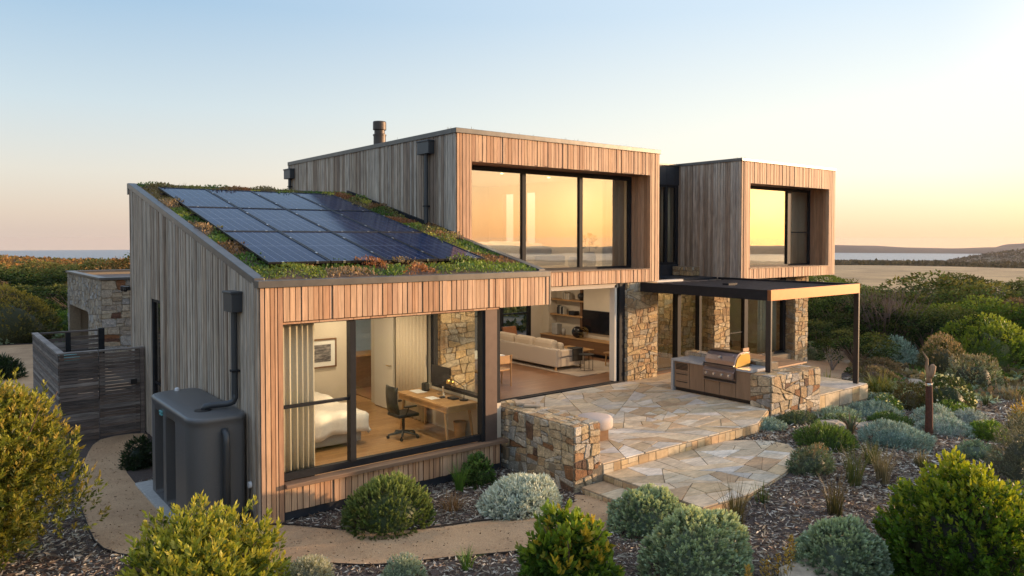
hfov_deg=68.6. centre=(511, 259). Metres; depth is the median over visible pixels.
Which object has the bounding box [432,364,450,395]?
computer monitor
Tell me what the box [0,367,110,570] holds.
leafy shrub
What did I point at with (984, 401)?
rush clump
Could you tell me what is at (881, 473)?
rush clump
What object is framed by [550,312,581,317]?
wall shelf
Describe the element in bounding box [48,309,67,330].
lime shrub
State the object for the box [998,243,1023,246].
hills
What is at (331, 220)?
solar panel
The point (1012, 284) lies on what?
coastal tree
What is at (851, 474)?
rush clump
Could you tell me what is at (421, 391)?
paper sheet
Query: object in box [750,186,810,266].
right window
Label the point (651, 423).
patio
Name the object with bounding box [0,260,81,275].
coastal tree
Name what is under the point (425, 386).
speaker
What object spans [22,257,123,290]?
coastal tree
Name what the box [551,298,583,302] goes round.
wall shelf
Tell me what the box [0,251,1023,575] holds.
ground
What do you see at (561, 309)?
books
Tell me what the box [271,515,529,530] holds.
path edging
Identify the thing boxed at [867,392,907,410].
ground cover
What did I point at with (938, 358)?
tan shrub
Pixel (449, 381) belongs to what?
desk lamp
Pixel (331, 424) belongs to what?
bed
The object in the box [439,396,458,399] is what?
desk phone
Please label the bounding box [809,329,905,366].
coastal tree
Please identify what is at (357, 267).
roof planting
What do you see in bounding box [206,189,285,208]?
solar panel
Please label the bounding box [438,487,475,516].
dry grass
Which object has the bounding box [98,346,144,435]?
timber gate
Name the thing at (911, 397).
brown shrub
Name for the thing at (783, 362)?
outdoor table
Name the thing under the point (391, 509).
rounded shrub
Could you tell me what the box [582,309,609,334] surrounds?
television
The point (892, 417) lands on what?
ground cover
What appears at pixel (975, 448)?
silver shrub
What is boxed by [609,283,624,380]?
sliding door
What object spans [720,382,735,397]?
door
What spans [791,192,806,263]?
curtain
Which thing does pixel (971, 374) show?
tan shrub
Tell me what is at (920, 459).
rush clump
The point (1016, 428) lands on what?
grey shrub
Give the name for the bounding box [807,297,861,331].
coastal tree
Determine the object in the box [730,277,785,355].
rear bedroom window
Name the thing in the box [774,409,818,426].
ground cover
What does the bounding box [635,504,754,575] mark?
sage shrub
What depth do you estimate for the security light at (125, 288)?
17.89 m
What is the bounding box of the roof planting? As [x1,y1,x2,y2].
[137,181,535,279]
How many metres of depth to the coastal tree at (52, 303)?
37.54 m
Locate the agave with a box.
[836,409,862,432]
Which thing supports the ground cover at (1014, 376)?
on the ground at (874, 275)
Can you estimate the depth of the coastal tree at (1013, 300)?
33.85 m
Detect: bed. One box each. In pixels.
[315,392,371,447]
[478,241,543,258]
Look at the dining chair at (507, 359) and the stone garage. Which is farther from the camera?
the stone garage
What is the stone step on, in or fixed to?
on the ground at (874, 275)
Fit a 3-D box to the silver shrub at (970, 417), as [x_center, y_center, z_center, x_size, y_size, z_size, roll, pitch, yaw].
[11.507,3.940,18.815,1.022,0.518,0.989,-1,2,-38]
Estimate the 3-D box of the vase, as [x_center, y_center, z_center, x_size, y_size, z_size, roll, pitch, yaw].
[1.613,2.489,27.029,0.250,0.398,0.300,-1,2,-38]
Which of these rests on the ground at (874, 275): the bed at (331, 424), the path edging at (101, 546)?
the path edging at (101, 546)
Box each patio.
[501,381,768,485]
[631,373,867,410]
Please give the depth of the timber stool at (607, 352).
23.47 m
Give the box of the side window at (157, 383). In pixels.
[153,299,160,393]
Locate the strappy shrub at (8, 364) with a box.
[0,352,28,379]
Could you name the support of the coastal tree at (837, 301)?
on the ground at (874, 275)
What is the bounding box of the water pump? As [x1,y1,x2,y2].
[240,481,251,522]
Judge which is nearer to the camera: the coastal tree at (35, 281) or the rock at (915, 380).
the rock at (915, 380)
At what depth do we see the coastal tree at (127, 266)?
43.93 m
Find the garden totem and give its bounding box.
[922,351,935,433]
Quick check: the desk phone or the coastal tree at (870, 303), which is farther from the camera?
the coastal tree at (870, 303)
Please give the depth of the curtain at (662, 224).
25.46 m
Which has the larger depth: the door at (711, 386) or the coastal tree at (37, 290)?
the coastal tree at (37, 290)
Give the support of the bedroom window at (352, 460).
in the modern house
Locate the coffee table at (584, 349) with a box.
[564,345,593,359]
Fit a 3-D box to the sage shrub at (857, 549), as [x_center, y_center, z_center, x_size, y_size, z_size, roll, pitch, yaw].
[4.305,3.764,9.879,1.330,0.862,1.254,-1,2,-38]
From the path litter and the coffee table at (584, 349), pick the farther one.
the coffee table at (584, 349)
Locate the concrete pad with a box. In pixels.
[135,480,254,526]
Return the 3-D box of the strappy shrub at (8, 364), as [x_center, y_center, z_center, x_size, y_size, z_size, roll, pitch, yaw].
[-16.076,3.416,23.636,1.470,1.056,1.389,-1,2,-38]
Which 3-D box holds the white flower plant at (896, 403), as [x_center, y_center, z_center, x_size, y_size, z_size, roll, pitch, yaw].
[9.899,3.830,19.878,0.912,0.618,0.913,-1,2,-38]
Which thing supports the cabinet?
on the modern house
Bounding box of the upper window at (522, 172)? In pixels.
[472,165,631,270]
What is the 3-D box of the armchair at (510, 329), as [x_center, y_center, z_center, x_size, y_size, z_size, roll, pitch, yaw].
[0.094,2.814,26.257,0.600,0.896,0.764,-1,2,-38]
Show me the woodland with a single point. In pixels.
(1000, 263)
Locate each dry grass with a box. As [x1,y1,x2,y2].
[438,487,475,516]
[986,377,1023,401]
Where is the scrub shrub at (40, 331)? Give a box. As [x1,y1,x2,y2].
[19,328,62,343]
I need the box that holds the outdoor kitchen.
[671,355,764,403]
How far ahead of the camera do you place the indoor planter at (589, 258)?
22.07 m
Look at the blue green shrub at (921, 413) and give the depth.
18.30 m
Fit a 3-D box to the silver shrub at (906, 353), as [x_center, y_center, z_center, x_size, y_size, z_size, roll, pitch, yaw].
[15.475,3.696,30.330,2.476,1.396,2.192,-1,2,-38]
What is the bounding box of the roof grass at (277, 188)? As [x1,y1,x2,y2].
[146,127,795,192]
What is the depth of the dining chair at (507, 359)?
20.24 m
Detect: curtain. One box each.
[283,323,314,481]
[396,315,426,421]
[602,179,623,265]
[661,187,669,261]
[757,279,775,352]
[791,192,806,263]
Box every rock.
[774,558,837,575]
[818,419,845,427]
[853,422,867,428]
[909,379,921,386]
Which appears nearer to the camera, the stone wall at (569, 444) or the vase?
the stone wall at (569, 444)
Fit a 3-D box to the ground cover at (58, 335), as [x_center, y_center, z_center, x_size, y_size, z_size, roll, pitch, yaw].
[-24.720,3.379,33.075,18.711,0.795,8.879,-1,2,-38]
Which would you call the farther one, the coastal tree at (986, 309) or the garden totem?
the coastal tree at (986, 309)
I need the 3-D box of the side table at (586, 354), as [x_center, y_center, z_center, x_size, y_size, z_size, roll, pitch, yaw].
[2.256,3.109,22.731,0.480,0.495,0.480,-1,2,-38]
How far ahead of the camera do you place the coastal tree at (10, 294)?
39.48 m
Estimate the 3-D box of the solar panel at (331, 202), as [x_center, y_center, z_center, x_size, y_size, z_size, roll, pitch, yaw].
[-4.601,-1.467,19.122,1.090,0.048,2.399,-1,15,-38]
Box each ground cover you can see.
[0,330,64,344]
[758,415,788,432]
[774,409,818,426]
[813,405,863,420]
[819,412,864,423]
[840,342,1023,410]
[842,399,904,417]
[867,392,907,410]
[867,410,914,425]
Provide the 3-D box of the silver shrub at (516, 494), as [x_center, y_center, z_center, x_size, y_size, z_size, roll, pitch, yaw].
[0.150,3.833,12.340,1.687,0.631,1.289,-1,2,-38]
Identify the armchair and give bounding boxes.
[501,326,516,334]
[519,247,564,265]
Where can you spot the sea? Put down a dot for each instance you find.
(95, 254)
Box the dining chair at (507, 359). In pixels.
[500,354,511,385]
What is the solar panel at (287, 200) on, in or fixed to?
attached to the panel rail
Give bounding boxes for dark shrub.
[117,433,152,470]
[460,451,497,490]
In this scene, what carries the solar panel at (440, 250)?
attached to the panel rail
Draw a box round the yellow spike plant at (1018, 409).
[1006,398,1023,433]
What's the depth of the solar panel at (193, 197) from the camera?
17.05 m
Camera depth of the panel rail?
15.34 m
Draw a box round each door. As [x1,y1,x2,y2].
[374,317,394,407]
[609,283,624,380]
[690,363,704,391]
[705,379,719,394]
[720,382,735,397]
[736,371,751,400]
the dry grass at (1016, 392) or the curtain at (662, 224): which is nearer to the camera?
the dry grass at (1016, 392)
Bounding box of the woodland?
[835,248,1023,267]
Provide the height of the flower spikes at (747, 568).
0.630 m
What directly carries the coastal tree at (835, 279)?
on the ground at (874, 275)
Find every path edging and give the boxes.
[79,499,128,556]
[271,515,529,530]
[288,550,518,566]
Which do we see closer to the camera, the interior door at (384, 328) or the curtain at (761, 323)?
the interior door at (384, 328)
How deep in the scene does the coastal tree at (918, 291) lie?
56.74 m
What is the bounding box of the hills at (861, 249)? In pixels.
[835,245,1023,253]
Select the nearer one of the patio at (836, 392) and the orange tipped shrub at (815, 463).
the orange tipped shrub at (815, 463)
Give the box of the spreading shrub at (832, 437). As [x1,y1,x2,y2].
[790,419,860,452]
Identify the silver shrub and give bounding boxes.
[284,553,334,575]
[380,551,427,575]
[476,472,564,520]
[867,334,923,364]
[948,407,990,425]
[956,438,1002,461]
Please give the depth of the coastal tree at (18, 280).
46.35 m
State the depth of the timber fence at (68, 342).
20.22 m
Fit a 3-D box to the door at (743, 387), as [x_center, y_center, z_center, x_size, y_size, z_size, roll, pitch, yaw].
[5.625,3.059,18.194,0.024,0.670,0.422,-1,2,-38]
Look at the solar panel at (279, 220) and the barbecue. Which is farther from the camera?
the barbecue
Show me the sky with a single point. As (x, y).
(917, 106)
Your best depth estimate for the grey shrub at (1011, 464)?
13.79 m
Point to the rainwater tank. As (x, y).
(196, 449)
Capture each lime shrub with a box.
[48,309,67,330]
[933,399,976,416]
[965,418,1008,442]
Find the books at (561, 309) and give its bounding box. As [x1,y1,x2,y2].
[557,305,566,313]
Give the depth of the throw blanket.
22.93 m
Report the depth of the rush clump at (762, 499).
12.11 m
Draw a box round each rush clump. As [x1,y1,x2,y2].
[715,472,757,529]
[753,480,770,503]
[819,472,858,516]
[838,440,870,486]
[855,436,886,464]
[863,442,898,484]
[905,449,933,467]
[978,393,992,406]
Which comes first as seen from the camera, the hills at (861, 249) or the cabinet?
the cabinet
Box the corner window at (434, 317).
[431,308,500,402]
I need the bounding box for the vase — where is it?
[552,323,561,334]
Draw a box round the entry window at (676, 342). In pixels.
[657,279,708,370]
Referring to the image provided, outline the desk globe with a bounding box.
[572,326,588,337]
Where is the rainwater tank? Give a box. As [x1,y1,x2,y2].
[151,387,244,523]
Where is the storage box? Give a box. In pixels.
[569,311,578,315]
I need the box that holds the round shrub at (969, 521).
[871,445,1023,575]
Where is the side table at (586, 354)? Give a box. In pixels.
[579,353,593,370]
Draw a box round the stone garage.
[66,269,130,364]
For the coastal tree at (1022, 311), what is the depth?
33.01 m
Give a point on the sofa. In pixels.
(555, 354)
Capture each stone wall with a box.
[501,399,599,492]
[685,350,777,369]
[750,365,820,418]
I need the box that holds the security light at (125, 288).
[120,286,129,291]
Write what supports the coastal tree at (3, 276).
on the ground at (874, 275)
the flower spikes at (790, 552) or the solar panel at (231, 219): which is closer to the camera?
the flower spikes at (790, 552)
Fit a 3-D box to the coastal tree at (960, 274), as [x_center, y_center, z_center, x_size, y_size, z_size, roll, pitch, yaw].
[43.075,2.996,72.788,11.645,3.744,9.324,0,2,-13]
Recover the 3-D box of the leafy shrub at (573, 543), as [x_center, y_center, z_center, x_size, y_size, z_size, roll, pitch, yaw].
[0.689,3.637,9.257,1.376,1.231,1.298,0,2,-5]
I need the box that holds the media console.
[540,332,608,358]
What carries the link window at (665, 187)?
in the modern house
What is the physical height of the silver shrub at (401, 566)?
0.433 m
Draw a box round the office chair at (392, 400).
[386,385,418,440]
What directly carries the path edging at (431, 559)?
on the ground at (874, 275)
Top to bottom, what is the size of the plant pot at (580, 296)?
0.300 m
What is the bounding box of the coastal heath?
[0,254,128,293]
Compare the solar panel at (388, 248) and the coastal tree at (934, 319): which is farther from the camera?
the coastal tree at (934, 319)
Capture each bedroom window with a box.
[283,310,507,489]
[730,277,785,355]
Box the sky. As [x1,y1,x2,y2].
[0,0,1023,250]
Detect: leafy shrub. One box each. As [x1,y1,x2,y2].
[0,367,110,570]
[101,489,291,575]
[515,498,625,575]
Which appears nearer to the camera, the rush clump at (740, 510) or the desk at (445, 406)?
the rush clump at (740, 510)
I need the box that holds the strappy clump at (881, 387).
[859,369,906,393]
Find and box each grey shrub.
[982,410,1023,485]
[1002,416,1023,449]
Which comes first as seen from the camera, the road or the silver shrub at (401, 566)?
the silver shrub at (401, 566)
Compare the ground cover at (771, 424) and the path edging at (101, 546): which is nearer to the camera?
the path edging at (101, 546)
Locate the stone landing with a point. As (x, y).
(689, 477)
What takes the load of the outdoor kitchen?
on the patio at (836, 392)
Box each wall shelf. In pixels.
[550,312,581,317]
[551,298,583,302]
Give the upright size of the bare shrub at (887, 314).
3.225 m
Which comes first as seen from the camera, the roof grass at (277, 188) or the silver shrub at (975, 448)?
the silver shrub at (975, 448)
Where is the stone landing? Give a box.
[604,440,798,512]
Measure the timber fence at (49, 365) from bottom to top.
1.960 m
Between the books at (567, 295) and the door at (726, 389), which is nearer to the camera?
the door at (726, 389)
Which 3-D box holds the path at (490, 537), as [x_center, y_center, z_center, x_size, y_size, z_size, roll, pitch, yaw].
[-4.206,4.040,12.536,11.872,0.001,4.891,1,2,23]
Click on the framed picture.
(325, 352)
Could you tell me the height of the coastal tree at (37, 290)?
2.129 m
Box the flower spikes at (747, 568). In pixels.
[742,545,791,575]
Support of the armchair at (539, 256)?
on the modern house
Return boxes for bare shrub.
[823,347,844,369]
[846,287,936,346]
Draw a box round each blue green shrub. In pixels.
[856,418,938,454]
[909,403,957,424]
[913,413,977,439]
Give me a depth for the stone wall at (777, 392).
18.00 m
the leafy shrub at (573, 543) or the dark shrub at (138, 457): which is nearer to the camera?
the leafy shrub at (573, 543)
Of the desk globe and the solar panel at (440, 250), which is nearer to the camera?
the solar panel at (440, 250)
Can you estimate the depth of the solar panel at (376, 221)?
17.26 m
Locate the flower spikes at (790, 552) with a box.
[785,534,797,569]
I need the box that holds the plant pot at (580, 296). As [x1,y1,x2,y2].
[578,292,583,300]
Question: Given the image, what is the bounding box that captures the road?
[0,344,129,394]
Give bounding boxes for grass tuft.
[450,459,472,491]
[455,544,480,570]
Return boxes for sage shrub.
[605,482,682,542]
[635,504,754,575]
[791,513,894,575]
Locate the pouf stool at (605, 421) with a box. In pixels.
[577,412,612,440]
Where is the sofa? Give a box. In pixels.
[500,331,583,370]
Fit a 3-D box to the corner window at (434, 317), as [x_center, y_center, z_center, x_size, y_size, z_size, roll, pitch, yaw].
[-0.992,1.801,15.320,0.150,1.870,2.320,-1,2,-38]
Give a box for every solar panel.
[158,187,237,207]
[186,206,277,231]
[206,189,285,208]
[222,231,329,264]
[239,208,330,231]
[252,191,329,209]
[280,231,386,262]
[288,209,377,231]
[293,192,370,210]
[332,210,420,231]
[333,232,438,261]
[380,232,484,260]
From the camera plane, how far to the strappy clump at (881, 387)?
22.91 m
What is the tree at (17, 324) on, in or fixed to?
on the ground at (874, 275)
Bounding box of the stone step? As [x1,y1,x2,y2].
[581,481,630,502]
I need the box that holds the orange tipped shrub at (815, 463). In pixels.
[784,442,836,477]
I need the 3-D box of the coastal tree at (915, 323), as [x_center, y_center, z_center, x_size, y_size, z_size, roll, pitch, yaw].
[16.984,3.124,32.981,4.662,2.691,5.822,-1,2,-44]
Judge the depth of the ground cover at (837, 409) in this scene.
18.28 m
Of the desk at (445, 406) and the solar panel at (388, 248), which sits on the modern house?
the desk at (445, 406)
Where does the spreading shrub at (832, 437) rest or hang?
on the ground at (874, 275)
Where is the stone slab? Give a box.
[514,399,540,407]
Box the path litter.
[79,440,606,562]
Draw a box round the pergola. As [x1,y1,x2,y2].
[640,277,859,383]
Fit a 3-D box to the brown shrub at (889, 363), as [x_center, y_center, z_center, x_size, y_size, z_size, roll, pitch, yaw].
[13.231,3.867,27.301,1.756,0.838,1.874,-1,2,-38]
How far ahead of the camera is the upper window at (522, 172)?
20.76 m
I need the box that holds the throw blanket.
[567,346,582,360]
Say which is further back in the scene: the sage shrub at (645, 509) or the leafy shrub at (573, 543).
the sage shrub at (645, 509)
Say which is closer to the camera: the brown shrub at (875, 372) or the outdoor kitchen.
the outdoor kitchen
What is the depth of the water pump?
11.54 m
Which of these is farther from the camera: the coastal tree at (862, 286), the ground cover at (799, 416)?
the coastal tree at (862, 286)
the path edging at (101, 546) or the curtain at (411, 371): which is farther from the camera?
the curtain at (411, 371)
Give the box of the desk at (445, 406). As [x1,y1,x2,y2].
[398,388,476,439]
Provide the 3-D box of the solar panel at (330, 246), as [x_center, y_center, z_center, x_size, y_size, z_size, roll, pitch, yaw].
[-3.386,-0.259,14.094,1.090,0.048,2.399,-1,15,-38]
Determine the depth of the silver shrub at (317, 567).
9.51 m
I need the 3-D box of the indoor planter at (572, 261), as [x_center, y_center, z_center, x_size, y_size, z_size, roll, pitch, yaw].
[1.836,0.096,21.971,0.400,0.360,0.400,-1,2,-38]
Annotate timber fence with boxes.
[32,332,98,442]
[39,327,104,400]
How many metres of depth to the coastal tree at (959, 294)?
38.38 m
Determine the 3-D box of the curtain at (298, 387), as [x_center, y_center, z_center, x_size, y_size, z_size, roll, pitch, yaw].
[-3.462,2.304,12.077,0.606,2.620,0.094,-1,2,-38]
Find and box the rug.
[512,358,608,376]
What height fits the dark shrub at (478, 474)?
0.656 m
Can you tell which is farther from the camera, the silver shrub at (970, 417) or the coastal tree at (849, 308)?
the coastal tree at (849, 308)
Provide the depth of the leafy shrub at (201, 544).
8.57 m
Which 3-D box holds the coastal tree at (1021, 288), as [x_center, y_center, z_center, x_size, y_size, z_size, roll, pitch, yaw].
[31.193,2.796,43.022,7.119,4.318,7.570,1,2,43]
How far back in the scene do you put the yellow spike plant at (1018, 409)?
17.97 m
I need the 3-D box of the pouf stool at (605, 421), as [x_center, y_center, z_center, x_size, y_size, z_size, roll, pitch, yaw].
[1.643,3.346,14.975,0.740,0.480,0.740,-1,2,-38]
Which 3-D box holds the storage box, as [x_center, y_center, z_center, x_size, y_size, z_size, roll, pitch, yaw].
[2.218,1.917,26.919,0.220,0.148,0.300,-1,2,-38]
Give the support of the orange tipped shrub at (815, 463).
on the ground at (874, 275)
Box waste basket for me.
[453,420,466,437]
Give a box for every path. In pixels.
[79,433,621,563]
[807,339,848,378]
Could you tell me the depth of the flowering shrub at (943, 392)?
20.40 m
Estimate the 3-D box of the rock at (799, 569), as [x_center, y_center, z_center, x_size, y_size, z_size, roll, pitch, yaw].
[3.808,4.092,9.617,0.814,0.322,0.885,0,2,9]
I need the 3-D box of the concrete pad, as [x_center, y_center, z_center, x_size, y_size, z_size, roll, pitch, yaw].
[-5.321,4.050,12.446,1.040,0.090,3.200,-1,2,-38]
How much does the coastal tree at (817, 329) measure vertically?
1.911 m
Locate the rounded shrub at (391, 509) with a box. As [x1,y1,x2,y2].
[340,470,436,539]
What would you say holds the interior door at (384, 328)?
in the modern house
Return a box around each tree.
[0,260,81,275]
[0,267,36,285]
[0,271,43,287]
[0,281,52,307]
[0,282,62,343]
[0,283,67,307]
[0,303,58,324]
[2,268,66,302]
[11,283,67,311]
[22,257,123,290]
[59,256,129,297]
[807,285,910,353]
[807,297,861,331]
[807,318,873,358]
[808,275,863,342]
[808,275,874,326]
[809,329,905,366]
[827,301,957,343]
[835,294,915,336]
[848,281,894,297]
[860,269,1023,337]
[865,292,927,332]
[868,288,944,306]
[872,302,1010,353]
[891,272,1006,291]
[905,294,1023,336]
[933,277,1023,299]
[983,296,1023,351]
[987,284,1023,306]
[990,301,1023,340]
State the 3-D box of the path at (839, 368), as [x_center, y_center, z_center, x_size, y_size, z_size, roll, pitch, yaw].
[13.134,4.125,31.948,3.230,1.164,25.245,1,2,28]
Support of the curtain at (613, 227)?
hanging from the modern house
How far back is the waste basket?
14.92 m
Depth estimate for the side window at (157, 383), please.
16.55 m
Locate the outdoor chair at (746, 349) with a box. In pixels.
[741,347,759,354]
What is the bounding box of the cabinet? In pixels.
[356,350,370,388]
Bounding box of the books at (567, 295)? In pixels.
[562,292,571,299]
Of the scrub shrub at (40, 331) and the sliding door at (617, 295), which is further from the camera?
the scrub shrub at (40, 331)
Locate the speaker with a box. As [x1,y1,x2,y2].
[421,382,429,390]
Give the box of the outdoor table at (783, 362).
[750,354,806,367]
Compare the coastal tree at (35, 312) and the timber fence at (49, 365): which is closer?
the timber fence at (49, 365)
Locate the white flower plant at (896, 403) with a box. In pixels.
[874,393,904,414]
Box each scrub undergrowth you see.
[10,293,67,327]
[504,306,1011,353]
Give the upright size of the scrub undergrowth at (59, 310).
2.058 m
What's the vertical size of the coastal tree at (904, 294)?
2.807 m
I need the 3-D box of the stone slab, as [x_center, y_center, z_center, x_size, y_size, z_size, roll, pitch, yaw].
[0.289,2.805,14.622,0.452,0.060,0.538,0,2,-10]
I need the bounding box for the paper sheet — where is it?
[409,389,439,399]
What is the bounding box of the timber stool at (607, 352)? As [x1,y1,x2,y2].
[603,351,608,365]
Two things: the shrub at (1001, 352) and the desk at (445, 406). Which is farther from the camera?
the shrub at (1001, 352)
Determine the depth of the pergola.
20.04 m
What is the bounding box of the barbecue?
[703,348,749,383]
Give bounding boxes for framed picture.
[314,338,336,368]
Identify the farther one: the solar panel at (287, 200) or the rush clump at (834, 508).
the solar panel at (287, 200)
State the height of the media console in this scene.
0.550 m
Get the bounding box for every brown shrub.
[847,355,903,373]
[848,364,901,382]
[890,380,924,410]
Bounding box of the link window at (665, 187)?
[659,184,677,264]
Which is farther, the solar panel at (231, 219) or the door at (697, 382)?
the door at (697, 382)
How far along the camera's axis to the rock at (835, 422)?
17.08 m
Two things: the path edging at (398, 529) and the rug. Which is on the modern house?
the rug
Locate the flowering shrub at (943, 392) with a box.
[914,373,978,413]
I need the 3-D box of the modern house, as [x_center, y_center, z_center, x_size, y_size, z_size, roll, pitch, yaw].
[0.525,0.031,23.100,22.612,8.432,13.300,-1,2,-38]
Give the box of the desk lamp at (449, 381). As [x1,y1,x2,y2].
[446,378,467,400]
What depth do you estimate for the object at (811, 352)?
31.13 m
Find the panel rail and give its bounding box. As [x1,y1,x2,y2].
[160,193,260,259]
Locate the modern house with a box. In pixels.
[127,121,836,523]
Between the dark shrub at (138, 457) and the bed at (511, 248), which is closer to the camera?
the dark shrub at (138, 457)
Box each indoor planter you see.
[568,257,576,266]
[583,233,598,266]
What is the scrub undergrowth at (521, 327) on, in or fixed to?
on the ground at (874, 275)
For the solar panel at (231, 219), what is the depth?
15.19 m
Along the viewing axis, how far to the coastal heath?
252.81 m
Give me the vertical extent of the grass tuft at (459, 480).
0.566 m
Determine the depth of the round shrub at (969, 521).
9.29 m
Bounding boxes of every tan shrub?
[913,331,969,373]
[941,352,1004,386]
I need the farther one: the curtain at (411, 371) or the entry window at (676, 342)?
the entry window at (676, 342)
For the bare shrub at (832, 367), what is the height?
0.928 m
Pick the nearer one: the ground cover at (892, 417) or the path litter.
the path litter
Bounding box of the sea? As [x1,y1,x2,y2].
[0,250,979,260]
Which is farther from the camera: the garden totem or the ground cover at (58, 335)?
the ground cover at (58, 335)
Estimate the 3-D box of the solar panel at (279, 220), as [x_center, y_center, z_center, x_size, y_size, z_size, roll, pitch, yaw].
[-4.852,-0.844,15.928,1.090,0.048,2.399,-1,15,-38]
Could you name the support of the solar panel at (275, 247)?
attached to the panel rail

